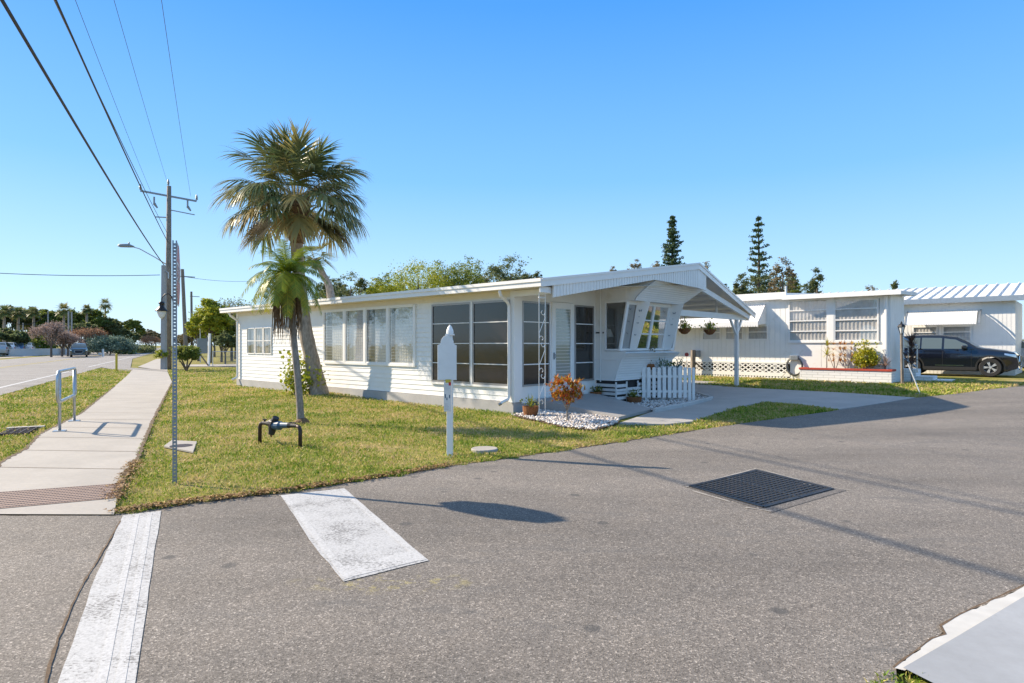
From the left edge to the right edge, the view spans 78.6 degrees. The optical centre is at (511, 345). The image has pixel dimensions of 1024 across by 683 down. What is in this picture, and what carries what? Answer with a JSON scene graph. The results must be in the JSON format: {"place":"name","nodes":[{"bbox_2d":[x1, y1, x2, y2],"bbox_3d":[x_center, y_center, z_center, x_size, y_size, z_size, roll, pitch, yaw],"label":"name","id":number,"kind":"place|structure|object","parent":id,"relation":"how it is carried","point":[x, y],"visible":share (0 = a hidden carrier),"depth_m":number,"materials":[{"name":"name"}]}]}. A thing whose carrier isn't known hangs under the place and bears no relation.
{"place":"outdoors","nodes":[
{"label":"outdoors","id":0,"kind":"place"},
{"bbox_2d":[0,348,160,394],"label":"road","id":1,"kind":"structure","parent":0,"point":[10,375],"depth_m":48.94,"materials":[{"name":"grey asphalt"}]},
{"bbox_2d":[25,320,71,356],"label":"bare tree","id":2,"kind":"object","parent":1,"relation":"on","point":[52,329],"visible":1,"depth_m":87.58,"materials":[{"name":"brown plant"}]},
{"bbox_2d":[42,331,78,356],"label":"bare tree","id":3,"kind":"object","parent":1,"relation":"on","point":[64,337],"visible":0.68,"depth_m":91.86,"materials":[{"name":"brown plant"}]},
{"bbox_2d":[68,343,88,356],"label":"approaching car","id":4,"kind":"object","parent":1,"relation":"on","point":[76,349],"visible":1,"depth_m":87.83,"materials":[{"name":"grey paint"}]},
{"bbox_2d":[69,326,107,354],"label":"bare tree","id":5,"kind":"object","parent":1,"relation":"on","point":[90,332],"visible":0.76,"depth_m":103.44,"materials":[{"name":"brown plant"}]},
{"bbox_2d":[0,370,171,513],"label":"sidewalk","id":6,"kind":"structure","parent":0,"point":[112,450],"depth_m":9.83,"materials":[{"name":"concrete"}]},
{"bbox_2d":[0,386,114,465],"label":"soil edge","id":7,"kind":"object","parent":6,"relation":"on","point":[24,448],"visible":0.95,"depth_m":11.33,"materials":[{"name":"brown soil"}]},
{"bbox_2d":[0,483,124,507],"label":"tactile paving","id":8,"kind":"structure","parent":6,"relation":"on","point":[50,492],"depth_m":6.80,"materials":[{"name":"red brick"}]},
{"bbox_2d":[52,367,79,431],"bbox_3d":[-9.049,1.054,12.717,0.200,1.168,2.250,0,0,-28],"label":"loop rail","id":9,"kind":"object","parent":6,"relation":"on","point":[59,400],"visible":1,"depth_m":12.06,"materials":[{"name":"metal"}]},
{"bbox_2d":[116,382,171,495],"bbox_3d":[-9.637,1.635,17.191,0.142,0.001,23.419,0,0,-27],"label":"soil edge","id":10,"kind":"object","parent":6,"relation":"on","point":[145,436],"visible":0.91,"depth_m":11.34,"materials":[{"name":"brown soil"}]},
{"bbox_2d":[101,459,144,499],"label":"fallen leaves","id":11,"kind":"object","parent":10,"relation":"on","point":[129,463],"visible":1,"depth_m":7.44,"materials":[{"name":"brown plant"}]},
{"bbox_2d":[185,364,235,365],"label":"dirt track","id":12,"kind":"structure","parent":0,"point":[210,364],"depth_m":53.78,"materials":[{"name":"soil"}]},
{"bbox_2d":[197,333,210,365],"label":"white board sign","id":13,"kind":"object","parent":12,"relation":"on","point":[204,344],"visible":0.86,"depth_m":49.73,"materials":[{"name":"paint"}]},
{"bbox_2d":[0,386,1023,682],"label":"road","id":14,"kind":"structure","parent":0,"point":[632,562],"depth_m":4.62,"materials":[{"name":"grey asphalt"}]},
{"bbox_2d":[45,521,120,682],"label":"road seam","id":15,"kind":"object","parent":14,"relation":"on","point":[48,670],"visible":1,"depth_m":3.69,"materials":[{"name":"black asphalt"}]},
{"bbox_2d":[58,511,160,682],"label":"crosswalk stripe","id":16,"kind":"object","parent":14,"relation":"on","point":[82,662],"visible":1,"depth_m":3.88,"materials":[{"name":"white paint"}]},
{"bbox_2d":[95,515,138,682],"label":"stripe line","id":17,"kind":"object","parent":16,"relation":"on","point":[103,671],"visible":1,"depth_m":3.79,"materials":[{"name":"paint"}]},
{"bbox_2d":[114,513,151,682],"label":"stripe line","id":18,"kind":"object","parent":16,"relation":"on","point":[121,671],"visible":1,"depth_m":3.80,"materials":[{"name":"paint"}]},
{"bbox_2d":[280,488,427,580],"bbox_3d":[-1.566,1.645,5.769,0.712,0.001,2.862,0,0,-28],"label":"crosswalk stripe","id":19,"kind":"object","parent":14,"relation":"on","point":[347,529],"visible":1,"depth_m":5.55,"materials":[{"name":"white paint"}]},
{"bbox_2d":[282,495,351,578],"bbox_3d":[-1.823,1.643,5.628,0.059,0.001,2.794,0,0,-29],"label":"stripe line","id":20,"kind":"object","parent":19,"relation":"on","point":[338,565],"visible":1,"depth_m":5.26,"materials":[{"name":"paint"}]},
{"bbox_2d":[343,552,418,576],"bbox_3d":[-0.980,1.643,4.710,0.586,0.001,0.239,0,0,-38],"label":"stripe line","id":21,"kind":"object","parent":19,"relation":"on","point":[360,568],"visible":1,"depth_m":4.71,"materials":[{"name":"paint"}]},
{"bbox_2d":[339,489,424,560],"bbox_3d":[-1.315,1.643,5.966,0.059,0.001,2.695,0,0,-28],"label":"stripe line","id":22,"kind":"object","parent":19,"relation":"on","point":[405,544],"visible":1,"depth_m":5.64,"materials":[{"name":"paint"}]},
{"bbox_2d":[117,430,693,512],"bbox_3d":[-0.142,1.644,9.096,9.524,0.001,0.274,0,0,-39],"label":"soil edge","id":23,"kind":"object","parent":14,"relation":"on","point":[418,470],"visible":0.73,"depth_m":8.35,"materials":[{"name":"brown soil"}]},
{"bbox_2d":[105,462,453,511],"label":"dry leaves","id":24,"kind":"object","parent":23,"relation":"on","point":[156,503],"visible":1,"depth_m":6.84,"materials":[{"name":"plant"}]},
{"bbox_2d":[116,426,692,513],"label":"edge grass","id":25,"kind":"structure","parent":23,"relation":"on","point":[623,438],"depth_m":8.85,"materials":[{"name":"green plant"}]},
{"bbox_2d":[685,469,844,512],"bbox_3d":[2.891,1.646,7.253,1.876,0.001,1.336,0,0,-37],"label":"asphalt patch","id":26,"kind":"object","parent":14,"relation":"on","point":[774,508],"visible":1,"depth_m":6.68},
{"bbox_2d":[689,470,833,507],"bbox_3d":[2.884,1.641,7.286,1.677,0.008,1.161,0,0,-36],"label":"storm grate","id":27,"kind":"object","parent":26,"relation":"on","point":[762,489],"visible":1,"depth_m":7.18,"materials":[{"name":"metal"}]},
{"bbox_2d":[864,670,924,682],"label":"corner grass","id":28,"kind":"structure","parent":14,"relation":"on","point":[893,676],"depth_m":3.09,"materials":[{"name":"green plant"}]},
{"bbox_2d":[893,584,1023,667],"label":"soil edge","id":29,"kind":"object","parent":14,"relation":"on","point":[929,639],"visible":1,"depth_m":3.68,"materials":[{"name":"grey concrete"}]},
{"bbox_2d":[895,587,1023,669],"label":"kerb","id":30,"kind":"structure","parent":14,"relation":"on","point":[961,623],"depth_m":3.71,"materials":[{"name":"grey concrete"}]},
{"bbox_2d":[903,597,1023,682],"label":"corner slab","id":31,"kind":"structure","parent":14,"relation":"on","point":[990,649],"depth_m":3.29,"materials":[{"name":"grey concrete"}]},
{"bbox_2d":[0,346,1023,682],"bbox_3d":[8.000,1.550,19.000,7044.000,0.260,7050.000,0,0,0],"label":"ground","id":32,"kind":"structure","parent":0,"point":[138,362],"depth_m":11.52,"materials":[{"name":"green plant"}]},
{"bbox_2d":[0,327,30,344],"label":"tree","id":33,"kind":"object","parent":32,"relation":"on","point":[9,335],"visible":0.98,"depth_m":99.57,"materials":[{"name":"green plant"}]},
{"bbox_2d":[0,305,35,330],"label":"tree","id":34,"kind":"object","parent":32,"relation":"on","point":[27,321],"visible":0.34,"depth_m":114.69,"materials":[{"name":"green plant"}]},
{"bbox_2d":[0,425,44,436],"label":"drain grate","id":35,"kind":"object","parent":32,"relation":"on","point":[21,431],"visible":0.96,"depth_m":11.91,"materials":[{"name":"grey metal"}]},
{"bbox_2d":[0,348,69,356],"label":"boundary wall","id":36,"kind":"structure","parent":32,"relation":"on","point":[29,352],"depth_m":100.11,"materials":[{"name":"white paint"}]},
{"bbox_2d":[35,309,66,337],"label":"tree","id":37,"kind":"object","parent":32,"relation":"on","point":[43,313],"visible":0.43,"depth_m":116.79,"materials":[{"name":"green plant"}]},
{"bbox_2d":[0,368,131,460],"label":"verge grass","id":38,"kind":"structure","parent":32,"relation":"on","point":[106,381],"depth_m":17.98,"materials":[{"name":"green plant"}]},
{"bbox_2d":[73,308,113,353],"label":"tree","id":39,"kind":"object","parent":32,"relation":"on","point":[97,313],"visible":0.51,"depth_m":123.81,"materials":[{"name":"green plant"}]},
{"bbox_2d":[82,332,142,354],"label":"hedge","id":40,"kind":"object","parent":32,"relation":"on","point":[111,343],"visible":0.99,"depth_m":102.76,"materials":[{"name":"green plant"}]},
{"bbox_2d":[98,317,127,353],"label":"tree","id":41,"kind":"object","parent":32,"relation":"on","point":[114,326],"visible":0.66,"depth_m":125.42,"materials":[{"name":"green plant"}]},
{"bbox_2d":[122,318,145,334],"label":"tree","id":42,"kind":"object","parent":32,"relation":"on","point":[135,325],"visible":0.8,"depth_m":149.55,"materials":[{"name":"green plant"}]},
{"bbox_2d":[102,359,166,371],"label":"side drive","id":43,"kind":"structure","parent":32,"relation":"on","point":[125,365],"depth_m":46.33,"materials":[{"name":"concrete"}]},
{"bbox_2d":[160,265,168,368],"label":"concrete pole","id":44,"kind":"object","parent":32,"relation":"on","point":[163,363],"visible":0.89,"depth_m":42.48,"materials":[{"name":"concrete"}]},
{"bbox_2d":[0,0,163,264],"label":"power line","id":45,"kind":"object","parent":44,"relation":"attached to","point":[10,14],"visible":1,"depth_m":12.39,"materials":[{"name":"black rubber"}]},
{"bbox_2d":[139,179,197,369],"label":"utility pole","id":46,"kind":"object","parent":32,"relation":"on","point":[169,280],"visible":0.85,"depth_m":43.45,"materials":[{"name":"brown wood"}]},
{"bbox_2d":[55,0,167,241],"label":"power line","id":47,"kind":"object","parent":46,"relation":"attached to","point":[70,33],"visible":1,"depth_m":16.42,"materials":[{"name":"black rubber"}]},
{"bbox_2d":[172,240,180,483],"bbox_3d":[-4.077,0.290,7.577,0.072,3.120,0.774,0,0,-25],"label":"sign post","id":48,"kind":"object","parent":32,"relation":"on","point":[177,275],"visible":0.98,"depth_m":7.56,"materials":[{"name":"metal"}]},
{"bbox_2d":[164,440,196,452],"bbox_3d":[-5.433,1.651,10.225,0.470,0.037,1.456,0,0,-24],"label":"utility cover","id":49,"kind":"object","parent":32,"relation":"on","point":[187,446],"visible":0.84,"depth_m":10.20,"materials":[{"name":"concrete"}]},
{"bbox_2d":[169,345,201,370],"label":"roadside shrub","id":50,"kind":"object","parent":32,"relation":"on","point":[191,352],"visible":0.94,"depth_m":40.01,"materials":[{"name":"green plant"}]},
{"bbox_2d":[181,269,194,347],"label":"utility pole","id":51,"kind":"object","parent":32,"relation":"on","point":[185,337],"visible":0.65,"depth_m":87.80,"materials":[{"name":"brown wood"}]},
{"bbox_2d":[185,298,233,362],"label":"tree","id":52,"kind":"object","parent":32,"relation":"on","point":[210,317],"visible":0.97,"depth_m":59.16,"materials":[{"name":"green plant"}]},
{"bbox_2d":[211,330,235,363],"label":"tree","id":53,"kind":"object","parent":32,"relation":"on","point":[225,340],"visible":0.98,"depth_m":55.67,"materials":[{"name":"green plant"}]},
{"bbox_2d":[258,416,301,448],"bbox_3d":[-3.916,1.441,10.472,1.098,0.518,0.306,0,0,44],"label":"backflow valve","id":54,"kind":"object","parent":32,"relation":"on","point":[273,423],"visible":0.96,"depth_m":10.43,"materials":[{"name":"grey metal"}]},
{"bbox_2d":[241,239,327,424],"bbox_3d":[-4.835,-0.268,13.389,1.778,3.902,1.728,0,0,0],"label":"pygmy date palm","id":55,"kind":"object","parent":32,"relation":"on","point":[287,292],"visible":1,"depth_m":13.27,"materials":[{"name":"green plant"}]},
{"bbox_2d":[207,116,372,395],"bbox_3d":[-6.951,-2.663,20.009,5.306,8.750,5.154,0,0,0],"label":"sabal palm","id":56,"kind":"object","parent":32,"relation":"on","point":[295,222],"visible":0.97,"depth_m":19.40,"materials":[{"name":"green plant"}]},
{"bbox_2d":[278,349,329,395],"bbox_3d":[-6.599,0.826,19.881,1.784,1.841,0.901,0,0,17],"label":"young shrub","id":57,"kind":"object","parent":32,"relation":"on","point":[305,376],"visible":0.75,"depth_m":19.81,"materials":[{"name":"green plant"}]},
{"bbox_2d":[286,242,338,297],"bbox_3d":[-8.801,-1.537,27.458,2.617,6.292,2.662,0,0,0],"label":"leaning palm","id":58,"kind":"object","parent":32,"relation":"on","point":[329,290],"visible":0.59,"depth_m":27.36,"materials":[{"name":"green plant"}]},
{"bbox_2d":[314,276,347,298],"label":"tree","id":59,"kind":"object","parent":32,"relation":"on","point":[322,285],"visible":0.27,"depth_m":61.82,"materials":[{"name":"green plant"}]},
{"bbox_2d":[334,271,370,296],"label":"tree","id":60,"kind":"object","parent":32,"relation":"on","point":[361,283],"visible":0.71,"depth_m":48.28,"materials":[{"name":"green plant"}]},
{"bbox_2d":[366,278,399,293],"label":"tree","id":61,"kind":"object","parent":32,"relation":"on","point":[375,288],"visible":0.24,"depth_m":49.59,"materials":[{"name":"green plant"}]},
{"bbox_2d":[114,367,693,509],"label":"lawn grass","id":62,"kind":"structure","parent":32,"relation":"on","point":[294,464],"depth_m":11.44,"materials":[{"name":"green plant"}]},
{"bbox_2d":[372,256,458,292],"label":"tree","id":63,"kind":"object","parent":32,"relation":"on","point":[420,284],"visible":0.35,"depth_m":50.53,"materials":[{"name":"green plant"}]},
{"bbox_2d":[438,325,456,455],"bbox_3d":[-0.967,0.718,9.421,0.290,2.065,0.137,0,0,8],"label":"yard sign","id":64,"kind":"object","parent":32,"relation":"on","point":[447,359],"visible":0.94,"depth_m":9.37,"materials":[{"name":"white paint"}]},
{"bbox_2d":[426,256,488,287],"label":"tree","id":65,"kind":"object","parent":32,"relation":"on","point":[454,272],"visible":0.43,"depth_m":53.66,"materials":[{"name":"green plant"}]},
{"bbox_2d":[219,263,755,414],"bbox_3d":[-1.057,-0.357,24.535,18.175,4.115,13.000,0,0,43],"label":"mobile home","id":66,"kind":"object","parent":32,"relation":"on","point":[515,341],"visible":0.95,"depth_m":17.66,"materials":[{"name":"white"}]},
{"bbox_2d":[324,310,342,361],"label":"window","id":67,"kind":"structure","parent":66,"relation":"in","point":[337,316],"depth_m":20.92,"materials":[{"name":"glass"}]},
{"bbox_2d":[345,309,362,362],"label":"window","id":68,"kind":"structure","parent":66,"relation":"in","point":[355,331],"depth_m":20.14,"materials":[{"name":"white glass"}]},
{"bbox_2d":[366,307,385,363],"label":"window","id":69,"kind":"structure","parent":66,"relation":"in","point":[380,313],"depth_m":19.26,"materials":[{"name":"glass"}]},
{"bbox_2d":[389,305,412,363],"bbox_3d":[-3.219,-0.300,18.390,1.190,1.700,0.127,0,0,43],"label":"window","id":70,"kind":"structure","parent":66,"relation":"in","point":[403,330],"depth_m":18.45,"materials":[{"name":"white glass"}]},
{"bbox_2d":[431,302,469,383],"bbox_3d":[-1.631,-0.060,16.905,1.580,2.140,0.095,0,0,43],"label":"screen window","id":71,"kind":"structure","parent":66,"relation":"in","point":[459,313],"depth_m":16.76,"materials":[{"name":"black glass"}]},
{"bbox_2d":[472,299,509,385],"bbox_3d":[-0.518,-0.060,15.876,1.330,2.140,0.095,0,0,43],"label":"screen window","id":72,"kind":"structure","parent":66,"relation":"in","point":[490,312],"depth_m":15.89,"materials":[{"name":"black glass"}]},
{"bbox_2d":[522,301,549,386],"bbox_3d":[0.601,-0.040,15.958,0.085,2.140,1.080,0,0,43],"label":"screen window","id":73,"kind":"structure","parent":66,"relation":"in","point":[532,318],"depth_m":15.91,"materials":[{"name":"glass"}]},
{"bbox_2d":[551,302,573,391],"bbox_3d":[1.368,0.045,16.733,0.130,2.370,0.940,0,0,43],"label":"door","id":74,"kind":"structure","parent":66,"relation":"in","point":[562,314],"depth_m":16.74,"materials":[{"name":"white paint"}]},
{"bbox_2d":[574,305,593,380],"bbox_3d":[2.005,-0.060,17.478,0.085,2.100,0.900,0,0,43],"label":"screen window","id":75,"kind":"structure","parent":66,"relation":"in","point":[583,315],"depth_m":17.45,"materials":[{"name":"glass"}]},
{"bbox_2d":[604,300,626,350],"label":"window","id":76,"kind":"structure","parent":66,"relation":"in","point":[615,301],"depth_m":17.61,"materials":[{"name":"black glass"}]},
{"bbox_2d":[618,300,678,350],"bbox_3d":[4.100,-0.540,18.362,0.308,1.380,3.080,0,0,43],"label":"bay window","id":77,"kind":"structure","parent":66,"relation":"in","point":[654,331],"depth_m":18.27,"materials":[{"name":"white paint"}]},
{"bbox_2d":[483,252,534,282],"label":"tree","id":78,"kind":"object","parent":32,"relation":"on","point":[497,271],"visible":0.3,"depth_m":61.32,"materials":[{"name":"green plant"}]},
{"bbox_2d":[513,415,618,429],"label":"bed soil","id":79,"kind":"structure","parent":32,"relation":"on","point":[565,420],"depth_m":13.03,"materials":[{"name":"brown soil"}]},
{"bbox_2d":[545,373,584,420],"bbox_3d":[1.133,1.129,13.444,0.955,1.085,0.871,0,0,0],"label":"croton bush","id":80,"kind":"object","parent":79,"relation":"on","point":[566,397],"visible":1,"depth_m":13.34,"materials":[{"name":"orange plant"}]},
{"bbox_2d":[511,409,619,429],"bbox_3d":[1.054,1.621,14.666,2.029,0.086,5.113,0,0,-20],"label":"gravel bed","id":81,"kind":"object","parent":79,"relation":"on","point":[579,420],"visible":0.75,"depth_m":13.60,"materials":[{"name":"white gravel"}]},
{"bbox_2d":[519,394,539,415],"bbox_3d":[0.461,1.367,14.491,0.498,0.525,0.548,0,0,-36],"label":"potted plant","id":82,"kind":"object","parent":81,"relation":"on","point":[531,409],"visible":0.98,"depth_m":14.42,"materials":[{"name":"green plant"}]},
{"bbox_2d":[537,393,652,418],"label":"entry ramp","id":83,"kind":"structure","parent":32,"relation":"on","point":[594,404],"depth_m":15.49,"materials":[{"name":"concrete"}]},
{"bbox_2d":[661,215,684,265],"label":"norfolk pine","id":84,"kind":"object","parent":32,"relation":"on","point":[672,246],"visible":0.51,"depth_m":84.66,"materials":[{"name":"green plant"}]},
{"bbox_2d":[653,392,712,411],"bbox_3d":[5.094,1.600,17.792,0.758,0.120,5.814,0,0,27],"label":"bed edging","id":85,"kind":"object","parent":32,"relation":"on","point":[679,405],"visible":0.81,"depth_m":16.66,"materials":[{"name":"concrete"}]},
{"bbox_2d":[732,272,753,294],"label":"tree","id":86,"kind":"object","parent":32,"relation":"on","point":[738,289],"visible":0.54,"depth_m":79.61,"materials":[{"name":"green plant"}]},
{"bbox_2d":[747,215,772,293],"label":"norfolk pine","id":87,"kind":"object","parent":32,"relation":"on","point":[759,272],"visible":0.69,"depth_m":87.78,"materials":[{"name":"green plant"}]},
{"bbox_2d":[741,271,786,293],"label":"tree","id":88,"kind":"object","parent":32,"relation":"on","point":[765,278],"visible":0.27,"depth_m":87.93,"materials":[{"name":"green plant"}]},
{"bbox_2d":[692,401,838,429],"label":"grass","id":89,"kind":"structure","parent":32,"relation":"on","point":[743,414],"depth_m":14.90,"materials":[{"name":"green plant"}]},
{"bbox_2d":[767,256,797,292],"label":"tree","id":90,"kind":"object","parent":32,"relation":"on","point":[789,273],"visible":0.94,"depth_m":77.92,"materials":[{"name":"green plant"}]},
{"bbox_2d":[672,286,916,381],"bbox_3d":[10.244,-0.575,29.067,14.380,4.050,5.012,0,0,43],"label":"neighbour home","id":91,"kind":"object","parent":32,"relation":"on","point":[778,330],"visible":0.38,"depth_m":25.47,"materials":[{"name":"white"}]},
{"bbox_2d":[748,325,767,339],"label":"window","id":92,"kind":"structure","parent":91,"relation":"in","point":[760,332],"depth_m":26.63,"materials":[{"name":"glass"}]},
{"bbox_2d":[788,298,827,340],"bbox_3d":[11.928,-1.005,25.197,1.500,1.690,0.065,0,0,43],"label":"window","id":93,"kind":"structure","parent":91,"relation":"in","point":[807,318],"depth_m":25.20,"materials":[{"name":"white glass"}]},
{"bbox_2d":[834,298,878,340],"bbox_3d":[13.211,-0.965,24.014,1.550,1.610,0.065,0,0,43],"label":"window","id":94,"kind":"structure","parent":91,"relation":"in","point":[854,319],"depth_m":24.00,"materials":[{"name":"white glass"}]},
{"bbox_2d":[799,367,895,383],"bbox_3d":[12.763,1.188,23.914,3.230,0.625,0.650,0,0,43],"label":"brick planter","id":95,"kind":"object","parent":32,"relation":"on","point":[859,375],"visible":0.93,"depth_m":23.58,"materials":[{"name":"white brick"}]},
{"bbox_2d":[850,339,881,368],"bbox_3d":[13.286,0.372,23.486,1.013,1.255,1.024,0,0,-43],"label":"shrub","id":96,"kind":"object","parent":95,"relation":"on","point":[872,359],"visible":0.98,"depth_m":23.34,"materials":[{"name":"yellow plant"}]},
{"bbox_2d":[897,321,905,382],"bbox_3d":[13.884,0.312,22.293,0.300,2.361,0.260,0,0,0],"label":"lamp post","id":97,"kind":"object","parent":32,"relation":"on","point":[901,327],"visible":0.97,"depth_m":22.26,"materials":[{"name":"grey metal"}]},
{"bbox_2d":[903,331,920,381],"bbox_3d":[14.951,0.398,23.372,1.105,2.124,1.143,0,0,0],"label":"dark dracaena","id":98,"kind":"object","parent":32,"relation":"on","point":[910,341],"visible":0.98,"depth_m":23.36,"materials":[{"name":"brown plant"}]},
{"bbox_2d":[822,282,1023,375],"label":"home","id":99,"kind":"object","parent":32,"relation":"on","point":[987,316],"visible":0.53,"depth_m":30.52,"materials":[{"name":"white metal"}]},
{"bbox_2d":[912,326,937,334],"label":"window","id":100,"kind":"structure","parent":99,"relation":"in","point":[926,330],"depth_m":31.51,"materials":[{"name":"glass"}]},
{"bbox_2d":[942,326,971,340],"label":"window","id":101,"kind":"structure","parent":99,"relation":"in","point":[965,332],"depth_m":30.59,"materials":[{"name":"glass"}]},
{"bbox_2d":[904,368,954,381],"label":"entry steps","id":102,"kind":"structure","parent":32,"relation":"on","point":[918,376],"depth_m":24.20,"materials":[{"name":"grey concrete"}]},
{"bbox_2d":[904,335,1021,376],"bbox_3d":[20.660,0.438,29.398,5.113,1.905,2.370,0,0,43],"label":"parked car","id":103,"kind":"object","parent":32,"relation":"on","point":[947,353],"visible":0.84,"depth_m":28.47,"materials":[{"name":"black paint"}]},
{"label":"bed soil","id":104,"kind":"structure","parent":32,"relation":"on","visible":0},
{"bbox_2d":[632,393,706,409],"bbox_3d":[4.417,1.600,18.175,2.275,0.122,5.294,0,0,23],"label":"stone bed","id":105,"kind":"object","parent":104,"relation":"on","point":[654,402],"visible":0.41,"depth_m":17.86,"materials":[{"name":"white gravel"}]},
{"bbox_2d":[640,367,694,400],"bbox_3d":[4.546,1.155,18.356,1.597,1.030,0.150,0,0,1],"label":"picket fence","id":106,"kind":"object","parent":105,"relation":"on","point":[646,376],"visible":0.91,"depth_m":18.29,"materials":[{"name":"white paint"}]},
{"bbox_2d":[0,0,1023,345],"label":"sky","id":107,"kind":"structure","parent":0,"point":[877,143],"materials":[{"name":"blue"}]},
{"bbox_2d":[620,385,914,425],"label":"driveway","id":108,"kind":"structure","parent":0,"point":[723,399],"depth_m":17.91,"materials":[{"name":"concrete"}]},
{"bbox_2d":[682,374,1023,397],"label":"neighbour grass","id":109,"kind":"structure","parent":0,"point":[960,385],"depth_m":21.78,"materials":[{"name":"green plant"}]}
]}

